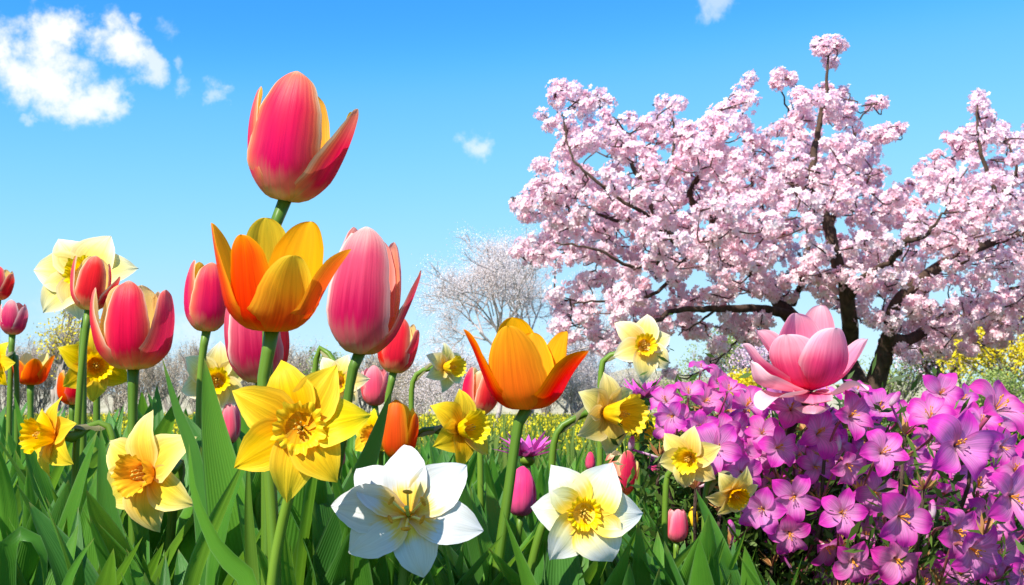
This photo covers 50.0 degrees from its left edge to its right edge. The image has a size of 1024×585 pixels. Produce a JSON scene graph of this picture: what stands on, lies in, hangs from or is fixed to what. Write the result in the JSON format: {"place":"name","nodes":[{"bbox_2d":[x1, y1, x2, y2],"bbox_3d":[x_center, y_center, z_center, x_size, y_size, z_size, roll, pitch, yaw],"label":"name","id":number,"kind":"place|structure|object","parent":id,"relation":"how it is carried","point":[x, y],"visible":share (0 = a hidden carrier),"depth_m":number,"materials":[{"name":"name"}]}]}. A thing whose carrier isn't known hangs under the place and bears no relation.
{"place":"outdoors","nodes":[
{"label":"outdoors","id":0,"kind":"place"},
{"bbox_2d":[23,414,767,518],"bbox_3d":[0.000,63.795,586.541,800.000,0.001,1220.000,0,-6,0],"label":"ground","id":1,"kind":"structure","parent":0,"point":[488,420],"depth_m":53.94,"materials":[{"name":"plant"}]},
{"bbox_2d":[0,267,14,305],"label":"tulip","id":2,"kind":"object","parent":1,"relation":"on","point":[7,280],"visible":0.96,"depth_m":1.50,"materials":[{"name":"red plant"}]},
{"bbox_2d":[0,342,19,459],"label":"daffodil","id":3,"kind":"object","parent":1,"relation":"on","point":[8,360],"visible":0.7,"depth_m":1.35,"materials":[{"name":"yellow plant"}]},
{"bbox_2d":[0,300,27,462],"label":"tulip","id":4,"kind":"object","parent":1,"relation":"on","point":[13,318],"visible":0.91,"depth_m":1.49,"materials":[{"name":"pink plant"}]},
{"bbox_2d":[0,325,56,413],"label":"bare shrub","id":5,"kind":"object","parent":1,"relation":"on","point":[4,392],"visible":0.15,"depth_m":20.27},
{"bbox_2d":[16,498,41,584],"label":"leaf tuft","id":6,"kind":"object","parent":1,"relation":"on","point":[28,557],"visible":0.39,"depth_m":0.77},
{"bbox_2d":[0,337,57,416],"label":"bare shrub","id":7,"kind":"object","parent":1,"relation":"on","point":[44,401],"visible":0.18,"depth_m":20.69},
{"bbox_2d":[22,467,35,527],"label":"leaf tuft","id":8,"kind":"object","parent":1,"relation":"on","point":[29,491],"visible":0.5,"depth_m":0.79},
{"bbox_2d":[9,450,54,541],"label":"leaf tuft","id":9,"kind":"object","parent":1,"relation":"on","point":[41,477],"visible":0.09,"depth_m":1.01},
{"bbox_2d":[12,353,54,418],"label":"tulip","id":10,"kind":"object","parent":1,"relation":"on","point":[32,371],"visible":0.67,"depth_m":1.49,"materials":[{"name":"orange plant"}]},
{"bbox_2d":[0,442,72,547],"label":"leaf tuft","id":11,"kind":"object","parent":1,"relation":"on","point":[8,507],"visible":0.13,"depth_m":1.02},
{"bbox_2d":[6,502,98,584],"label":"leaf tuft","id":12,"kind":"object","parent":1,"relation":"on","point":[87,574],"visible":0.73,"depth_m":0.74,"materials":[{"name":"plant"}]},
{"bbox_2d":[13,392,108,493],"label":"leaf tuft","id":13,"kind":"object","parent":1,"relation":"on","point":[92,468],"visible":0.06,"depth_m":1.20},
{"bbox_2d":[20,308,102,415],"bbox_3d":[-6.161,0.902,15.163,1.198,2.085,1.904,3,-7,-23],"label":"forsythia","id":14,"kind":"object","parent":1,"relation":"on","point":[66,337],"visible":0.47,"depth_m":15.00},
{"bbox_2d":[52,370,75,483],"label":"tulip","id":15,"kind":"object","parent":1,"relation":"on","point":[67,394],"visible":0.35,"depth_m":1.38,"materials":[{"name":"orange plant"}]},
{"bbox_2d":[15,396,125,537],"bbox_3d":[-0.364,0.243,0.915,0.107,0.314,0.205,2,-7,-20],"label":"daffodil","id":16,"kind":"object","parent":1,"relation":"on","point":[46,435],"visible":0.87,"depth_m":0.96,"materials":[{"name":"yellow plant"}]},
{"bbox_2d":[47,432,96,514],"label":"leaf tuft","id":17,"kind":"object","parent":1,"relation":"on","point":[81,459],"visible":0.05,"depth_m":1.00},
{"bbox_2d":[70,508,82,550],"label":"leaf tuft","id":18,"kind":"object","parent":1,"relation":"on","point":[79,543],"visible":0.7,"depth_m":0.76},
{"bbox_2d":[51,255,119,502],"bbox_3d":[-0.377,0.185,0.982,0.063,0.443,0.043,-5,-8,41],"label":"tulip","id":19,"kind":"object","parent":1,"relation":"on","point":[93,273],"visible":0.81,"depth_m":0.99,"materials":[{"name":"red plant"}]},
{"bbox_2d":[33,236,138,455],"bbox_3d":[-0.463,0.183,1.168,0.104,0.489,0.101,3,-7,-24],"label":"daffodil","id":20,"kind":"object","parent":1,"relation":"on","point":[52,270],"visible":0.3,"depth_m":1.16,"materials":[{"name":"yellow plant"}]},
{"bbox_2d":[15,482,163,578],"bbox_3d":[-0.317,0.262,0.800,0.117,0.252,0.068,6,-8,-42],"label":"leaf tuft","id":21,"kind":"object","parent":1,"relation":"on","point":[152,565],"visible":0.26,"depth_m":0.82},
{"bbox_2d":[0,394,180,517],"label":"leaf tuft","id":22,"kind":"object","parent":1,"relation":"on","point":[165,425],"visible":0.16,"depth_m":0.95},
{"bbox_2d":[58,327,126,478],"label":"daffodil","id":23,"kind":"object","parent":1,"relation":"on","point":[102,374],"visible":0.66,"depth_m":1.29,"materials":[{"name":"yellow plant"}]},
{"bbox_2d":[45,525,142,584],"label":"leaf tuft","id":24,"kind":"object","parent":1,"relation":"on","point":[71,547],"visible":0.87,"depth_m":0.73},
{"bbox_2d":[49,438,141,574],"bbox_3d":[-0.332,0.258,0.898,0.059,0.280,0.177,-2,-6,17],"label":"leaf tuft","id":25,"kind":"object","parent":1,"relation":"on","point":[56,514],"visible":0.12,"depth_m":0.89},
{"bbox_2d":[0,410,196,584],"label":"daffodil","id":26,"kind":"object","parent":1,"relation":"on","point":[146,473],"visible":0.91,"depth_m":0.83,"materials":[{"name":"yellow plant"}]},
{"bbox_2d":[33,475,170,584],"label":"leaf tuft","id":27,"kind":"object","parent":1,"relation":"on","point":[137,575],"visible":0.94,"depth_m":0.74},
{"bbox_2d":[94,548,116,584],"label":"leaf tuft","id":28,"kind":"object","parent":1,"relation":"on","point":[107,575],"visible":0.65,"depth_m":0.67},
{"bbox_2d":[88,366,165,415],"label":"bare shrub","id":29,"kind":"object","parent":1,"relation":"on","point":[117,399],"visible":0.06,"depth_m":20.17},
{"bbox_2d":[58,281,206,584],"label":"tulip","id":30,"kind":"object","parent":1,"relation":"on","point":[132,330],"visible":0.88,"depth_m":0.88,"materials":[{"name":"pink plant"}]},
{"bbox_2d":[86,490,195,584],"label":"leaf tuft","id":31,"kind":"object","parent":1,"relation":"on","point":[184,542],"visible":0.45,"depth_m":0.78,"materials":[{"name":"plant"}]},
{"bbox_2d":[133,526,149,564],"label":"leaf tuft","id":32,"kind":"object","parent":1,"relation":"on","point":[143,548],"visible":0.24,"depth_m":0.86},
{"bbox_2d":[107,356,187,410],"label":"bare shrub","id":33,"kind":"object","parent":1,"relation":"on","point":[149,376],"visible":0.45,"depth_m":19.44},
{"bbox_2d":[130,496,192,567],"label":"leaf tuft","id":34,"kind":"object","parent":1,"relation":"on","point":[184,516],"visible":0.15,"depth_m":0.90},
{"bbox_2d":[82,469,240,584],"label":"leaf tuft","id":35,"kind":"object","parent":1,"relation":"on","point":[197,562],"visible":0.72,"depth_m":0.74,"materials":[{"name":"plant"}]},
{"bbox_2d":[149,385,189,564],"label":"leaf tuft","id":36,"kind":"object","parent":1,"relation":"on","point":[158,416],"visible":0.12,"depth_m":1.03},
{"bbox_2d":[142,332,209,411],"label":"bare shrub","id":37,"kind":"object","parent":1,"relation":"on","point":[165,402],"visible":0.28,"depth_m":23.32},
{"bbox_2d":[161,337,223,413],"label":"bare shrub","id":38,"kind":"object","parent":1,"relation":"on","point":[183,358],"visible":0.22,"depth_m":21.07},
{"bbox_2d":[120,513,278,584],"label":"leaf tuft","id":39,"kind":"object","parent":1,"relation":"on","point":[181,565],"visible":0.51,"depth_m":0.75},
{"bbox_2d":[184,260,225,495],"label":"tulip","id":40,"kind":"object","parent":1,"relation":"on","point":[204,308],"visible":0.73,"depth_m":1.09,"materials":[{"name":"pink plant"}]},
{"bbox_2d":[130,470,281,584],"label":"leaf tuft","id":41,"kind":"object","parent":1,"relation":"on","point":[213,566],"visible":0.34,"depth_m":0.77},
{"bbox_2d":[181,341,241,408],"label":"daffodil","id":42,"kind":"object","parent":1,"relation":"on","point":[226,379],"visible":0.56,"depth_m":1.24,"materials":[{"name":"yellow plant"}]},
{"bbox_2d":[222,404,240,444],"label":"tulip","id":43,"kind":"object","parent":1,"relation":"on","point":[231,415],"visible":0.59,"depth_m":1.23,"materials":[{"name":"pink plant"}]},
{"bbox_2d":[188,308,289,584],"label":"tulip","id":44,"kind":"object","parent":1,"relation":"on","point":[243,345],"visible":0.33,"depth_m":0.79,"materials":[{"name":"green plant"}]},
{"bbox_2d":[243,470,282,510],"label":"leaf tuft","id":45,"kind":"object","parent":1,"relation":"on","point":[256,485],"visible":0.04,"depth_m":0.80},
{"bbox_2d":[236,493,295,584],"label":"leaf tuft","id":46,"kind":"object","parent":1,"relation":"on","point":[287,573],"visible":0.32,"depth_m":0.67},
{"bbox_2d":[211,218,350,584],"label":"tulip","id":47,"kind":"object","parent":1,"relation":"on","point":[274,279],"visible":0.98,"depth_m":0.63,"materials":[{"name":"orange plant"}]},
{"bbox_2d":[244,335,328,382],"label":"bare shrub","id":48,"kind":"object","parent":1,"relation":"on","point":[302,361],"visible":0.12,"depth_m":17.61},
{"bbox_2d":[257,477,316,584],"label":"leaf tuft","id":49,"kind":"object","parent":1,"relation":"on","point":[307,510],"visible":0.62,"depth_m":0.70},
{"bbox_2d":[247,71,358,584],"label":"tulip","id":50,"kind":"object","parent":1,"relation":"on","point":[296,153],"visible":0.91,"depth_m":0.71,"materials":[{"name":"pink plant"}]},
{"bbox_2d":[232,360,389,584],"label":"daffodil","id":51,"kind":"object","parent":1,"relation":"on","point":[301,426],"visible":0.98,"depth_m":0.59,"materials":[{"name":"yellow plant"}]},
{"bbox_2d":[286,467,354,584],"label":"leaf tuft","id":52,"kind":"object","parent":1,"relation":"on","point":[340,568],"visible":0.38,"depth_m":0.71,"materials":[{"name":"plant"}]},
{"bbox_2d":[306,479,372,584],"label":"leaf tuft","id":53,"kind":"object","parent":1,"relation":"on","point":[362,575],"visible":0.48,"depth_m":0.70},
{"bbox_2d":[312,345,369,405],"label":"daffodil","id":54,"kind":"object","parent":1,"relation":"on","point":[329,359],"visible":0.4,"depth_m":1.04,"materials":[{"name":"yellow plant"}]},
{"bbox_2d":[355,408,383,465],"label":"daffodil","id":55,"kind":"object","parent":1,"relation":"on","point":[363,433],"visible":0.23,"depth_m":1.14,"materials":[{"name":"yellow plant"}]},
{"bbox_2d":[326,226,420,493],"bbox_3d":[-0.147,0.170,0.896,0.140,0.457,0.076,0,-6,0],"label":"tulip","id":56,"kind":"object","parent":1,"relation":"on","point":[366,315],"visible":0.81,"depth_m":0.90,"materials":[{"name":"pink plant"}]},
{"bbox_2d":[361,365,388,415],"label":"tulip","id":57,"kind":"object","parent":1,"relation":"on","point":[373,389],"visible":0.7,"depth_m":1.43,"materials":[{"name":"pink plant"}]},
{"bbox_2d":[350,353,399,413],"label":"bare shrub","id":58,"kind":"object","parent":1,"relation":"on","point":[368,363],"visible":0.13,"depth_m":19.56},
{"bbox_2d":[290,481,462,584],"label":"leaf tuft","id":59,"kind":"object","parent":1,"relation":"on","point":[321,513],"visible":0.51,"depth_m":0.71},
{"bbox_2d":[371,552,398,584],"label":"leaf tuft","id":60,"kind":"object","parent":1,"relation":"on","point":[383,571],"visible":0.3,"depth_m":0.74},
{"bbox_2d":[378,319,419,403],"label":"tulip","id":61,"kind":"object","parent":1,"relation":"on","point":[397,354],"visible":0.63,"depth_m":1.33,"materials":[{"name":"red plant"}]},
{"bbox_2d":[382,400,418,457],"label":"tulip","id":62,"kind":"object","parent":1,"relation":"on","point":[401,426],"visible":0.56,"depth_m":0.93,"materials":[{"name":"orange plant"}]},
{"bbox_2d":[331,445,502,584],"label":"lily","id":63,"kind":"object","parent":1,"relation":"on","point":[407,508],"visible":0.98,"depth_m":0.65,"materials":[{"name":"white plant"}]},
{"bbox_2d":[391,353,442,421],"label":"bare shrub","id":64,"kind":"object","parent":1,"relation":"on","point":[395,396],"visible":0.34,"depth_m":17.04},
{"bbox_2d":[409,343,466,409],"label":"daffodil","id":65,"kind":"object","parent":1,"relation":"on","point":[446,367],"visible":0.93,"depth_m":1.39,"materials":[{"name":"yellow plant"}]},
{"bbox_2d":[391,331,494,418],"bbox_3d":[-0.840,1.161,14.534,1.455,1.435,2.150,3,-7,-27],"label":"bare tree","id":66,"kind":"object","parent":1,"relation":"on","point":[454,388],"visible":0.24,"depth_m":14.41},
{"bbox_2d":[418,389,490,463],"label":"daffodil","id":67,"kind":"object","parent":1,"relation":"on","point":[462,430],"visible":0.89,"depth_m":0.94,"materials":[{"name":"yellow plant"}]},
{"bbox_2d":[438,542,477,584],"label":"leaf tuft","id":68,"kind":"object","parent":1,"relation":"on","point":[457,569],"visible":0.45,"depth_m":0.70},
{"bbox_2d":[460,488,487,584],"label":"leaf tuft","id":69,"kind":"object","parent":1,"relation":"on","point":[472,543],"visible":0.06,"depth_m":0.85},
{"bbox_2d":[462,367,499,511],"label":"tulip","id":70,"kind":"object","parent":1,"relation":"on","point":[474,388],"visible":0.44,"depth_m":1.18,"materials":[{"name":"pink plant"}]},
{"bbox_2d":[432,531,534,584],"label":"leaf tuft","id":71,"kind":"object","parent":1,"relation":"on","point":[500,575],"visible":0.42,"depth_m":0.72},
{"bbox_2d":[388,317,588,584],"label":"tulip","id":72,"kind":"object","parent":1,"relation":"on","point":[525,370],"visible":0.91,"depth_m":0.72,"materials":[{"name":"orange plant"}]},
{"bbox_2d":[472,500,537,584],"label":"leaf tuft","id":73,"kind":"object","parent":1,"relation":"on","point":[484,541],"visible":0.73,"depth_m":0.72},
{"bbox_2d":[483,517,544,584],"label":"leaf tuft","id":74,"kind":"object","parent":1,"relation":"on","point":[538,573],"visible":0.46,"depth_m":0.72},
{"bbox_2d":[407,221,629,427],"bbox_3d":[-0.143,0.399,13.308,2.902,2.688,3.132,2,-7,-22],"label":"bare tree","id":75,"kind":"object","parent":1,"relation":"on","point":[499,268],"visible":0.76,"depth_m":12.89,"materials":[{"name":"plant"}]},
{"bbox_2d":[511,466,536,546],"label":"tulip","id":76,"kind":"object","parent":1,"relation":"on","point":[524,499],"visible":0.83,"depth_m":0.78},
{"bbox_2d":[494,430,557,517],"bbox_3d":[0.016,0.276,1.075,0.062,0.282,0.060,4,-7,-30],"label":"aster","id":77,"kind":"object","parent":1,"relation":"on","point":[529,449],"visible":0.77,"depth_m":1.08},
{"bbox_2d":[518,463,547,524],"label":"leaf tuft","id":78,"kind":"object","parent":1,"relation":"on","point":[540,478],"visible":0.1,"depth_m":1.91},
{"bbox_2d":[488,547,588,584],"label":"leaf tuft","id":79,"kind":"object","parent":1,"relation":"on","point":[511,575],"visible":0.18,"depth_m":0.70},
{"bbox_2d":[486,483,639,584],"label":"leaf tuft","id":80,"kind":"object","parent":1,"relation":"on","point":[592,574],"visible":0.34,"depth_m":0.77,"materials":[{"name":"plant"}]},
{"bbox_2d":[500,462,650,584],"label":"narcissus","id":81,"kind":"object","parent":1,"relation":"on","point":[594,514],"visible":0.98,"depth_m":0.67,"materials":[{"name":"white plant"}]},
{"bbox_2d":[541,329,638,422],"bbox_3d":[0.791,1.092,13.935,1.721,1.439,1.607,5,-8,-39],"label":"bare tree","id":82,"kind":"object","parent":1,"relation":"on","point":[572,389],"visible":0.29,"depth_m":13.83,"materials":[{"name":"plant"}]},
{"bbox_2d":[542,521,640,584],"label":"leaf tuft","id":83,"kind":"object","parent":1,"relation":"on","point":[566,571],"visible":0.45,"depth_m":0.72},
{"bbox_2d":[548,372,648,558],"bbox_3d":[0.059,0.243,1.018,0.151,0.337,0.064,-4,-7,32],"label":"daffodil","id":84,"kind":"object","parent":1,"relation":"on","point":[609,404],"visible":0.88,"depth_m":1.00,"materials":[{"name":"yellow plant"}]},
{"bbox_2d":[604,544,634,584],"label":"leaf tuft","id":85,"kind":"object","parent":1,"relation":"on","point":[620,575],"visible":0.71,"depth_m":0.69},
{"bbox_2d":[605,450,638,495],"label":"tulip","id":86,"kind":"object","parent":1,"relation":"on","point":[624,473],"visible":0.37,"depth_m":1.12,"materials":[{"name":"pink plant"}]},
{"bbox_2d":[597,314,670,465],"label":"daffodil","id":87,"kind":"object","parent":1,"relation":"on","point":[643,344],"visible":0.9,"depth_m":1.20,"materials":[{"name":"yellow plant"}]},
{"bbox_2d":[568,461,700,584],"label":"leaf tuft","id":88,"kind":"object","parent":1,"relation":"on","point":[641,573],"visible":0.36,"depth_m":0.70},
{"bbox_2d":[619,376,663,533],"bbox_3d":[0.152,0.268,1.275,0.065,0.342,0.063,0,-6,0],"label":"aster","id":89,"kind":"object","parent":1,"relation":"on","point":[637,389],"visible":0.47,"depth_m":1.28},
{"bbox_2d":[629,414,654,527],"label":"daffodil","id":90,"kind":"object","parent":1,"relation":"on","point":[648,431],"visible":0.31,"depth_m":1.44,"materials":[{"name":"green plant"}]},
{"bbox_2d":[650,531,663,584],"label":"leaf tuft","id":91,"kind":"object","parent":1,"relation":"on","point":[658,550],"visible":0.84,"depth_m":0.74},
{"bbox_2d":[618,538,713,584],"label":"leaf tuft","id":92,"kind":"object","parent":1,"relation":"on","point":[701,574],"visible":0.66,"depth_m":0.70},
{"bbox_2d":[622,514,720,584],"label":"leaf tuft","id":93,"kind":"object","parent":1,"relation":"on","point":[707,539],"visible":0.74,"depth_m":0.70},
{"bbox_2d":[649,494,710,558],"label":"tulip","id":94,"kind":"object","parent":1,"relation":"on","point":[677,526],"visible":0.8,"depth_m":0.90,"materials":[{"name":"pink plant"}]},
{"bbox_2d":[621,426,740,550],"bbox_3d":[0.129,0.252,0.882,0.096,0.289,0.127,-2,-6,18],"label":"daffodil","id":95,"kind":"object","parent":1,"relation":"on","point":[688,457],"visible":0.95,"depth_m":0.84,"materials":[{"name":"yellow plant"}]},
{"bbox_2d":[640,500,727,584],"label":"leaf tuft","id":96,"kind":"object","parent":1,"relation":"on","point":[723,530],"visible":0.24,"depth_m":0.86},
{"bbox_2d":[646,528,761,584],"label":"leaf tuft","id":97,"kind":"object","parent":1,"relation":"on","point":[746,579],"visible":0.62,"depth_m":0.74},
{"bbox_2d":[671,312,765,382],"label":"willow shrub","id":98,"kind":"object","parent":1,"relation":"on","point":[727,355],"visible":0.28,"depth_m":19.86,"materials":[{"name":"grey plant"}]},
{"bbox_2d":[682,467,757,564],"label":"daffodil","id":99,"kind":"object","parent":1,"relation":"on","point":[733,494],"visible":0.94,"depth_m":0.83,"materials":[{"name":"yellow plant"}]},
{"bbox_2d":[723,339,771,389],"bbox_3d":[4.099,1.326,16.861,1.555,1.621,1.453,-4,-7,33],"label":"distant pink tree","id":100,"kind":"object","parent":1,"relation":"on","point":[745,356],"visible":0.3,"depth_m":16.85,"materials":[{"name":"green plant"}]},
{"bbox_2d":[696,490,801,584],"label":"leaf tuft","id":101,"kind":"object","parent":1,"relation":"on","point":[725,560],"visible":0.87,"depth_m":0.76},
{"bbox_2d":[724,360,773,411],"bbox_3d":[2.989,1.333,13.897,0.790,0.957,1.031,0,-6,0],"label":"forsythia","id":102,"kind":"object","parent":1,"relation":"on","point":[747,381],"visible":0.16,"depth_m":13.82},
{"bbox_2d":[506,33,1023,422],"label":"cherry tree","id":103,"kind":"object","parent":1,"relation":"on","point":[658,220],"visible":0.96,"depth_m":7.66,"materials":[{"name":"pink plant"}]},
{"bbox_2d":[742,305,868,584],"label":"magnolia","id":104,"kind":"object","parent":1,"relation":"on","point":[810,351],"visible":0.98,"depth_m":0.88,"materials":[{"name":"petal"},{"name":"bark"}]},
{"bbox_2d":[600,313,1023,584],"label":"azalea shrub","id":105,"kind":"object","parent":1,"relation":"on","point":[934,510],"visible":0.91,"depth_m":0.91,"materials":[{"name":"purple plant"}]},
{"bbox_2d":[836,350,944,402],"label":"willow shrub","id":106,"kind":"object","parent":1,"relation":"on","point":[890,386],"visible":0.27,"depth_m":15.78,"materials":[{"name":"green plant"}]},
{"bbox_2d":[877,289,1000,384],"bbox_3d":[5.987,0.903,15.286,1.658,2.122,1.826,-5,-8,36],"label":"distant pink tree","id":107,"kind":"object","parent":1,"relation":"on","point":[932,363],"visible":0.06,"depth_m":15.17,"materials":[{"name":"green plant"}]},
{"bbox_2d":[922,315,1023,393],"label":"forsythia","id":108,"kind":"object","parent":1,"relation":"on","point":[993,354],"visible":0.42,"depth_m":12.81,"materials":[{"name":"plant"}]},
{"bbox_2d":[957,357,1023,407],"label":"willow shrub","id":109,"kind":"object","parent":1,"relation":"on","point":[1009,386],"visible":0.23,"depth_m":10.88,"materials":[{"name":"green plant"}]},
{"bbox_2d":[0,368,1023,413],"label":"hills","id":110,"kind":"structure","parent":0,"point":[103,409],"depth_m":119.57,"materials":[{"name":"plant"}]},
{"bbox_2d":[0,0,1023,393],"label":"sky","id":111,"kind":"structure","parent":0,"point":[127,121],"materials":[{"name":"blue"}]},
{"bbox_2d":[5,409,1023,483],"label":"rapeseed field","id":112,"kind":"structure","parent":0,"point":[509,418],"depth_m":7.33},
{"bbox_2d":[419,442,1023,545],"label":"grass","id":113,"kind":"structure","parent":0,"point":[579,469],"depth_m":3.62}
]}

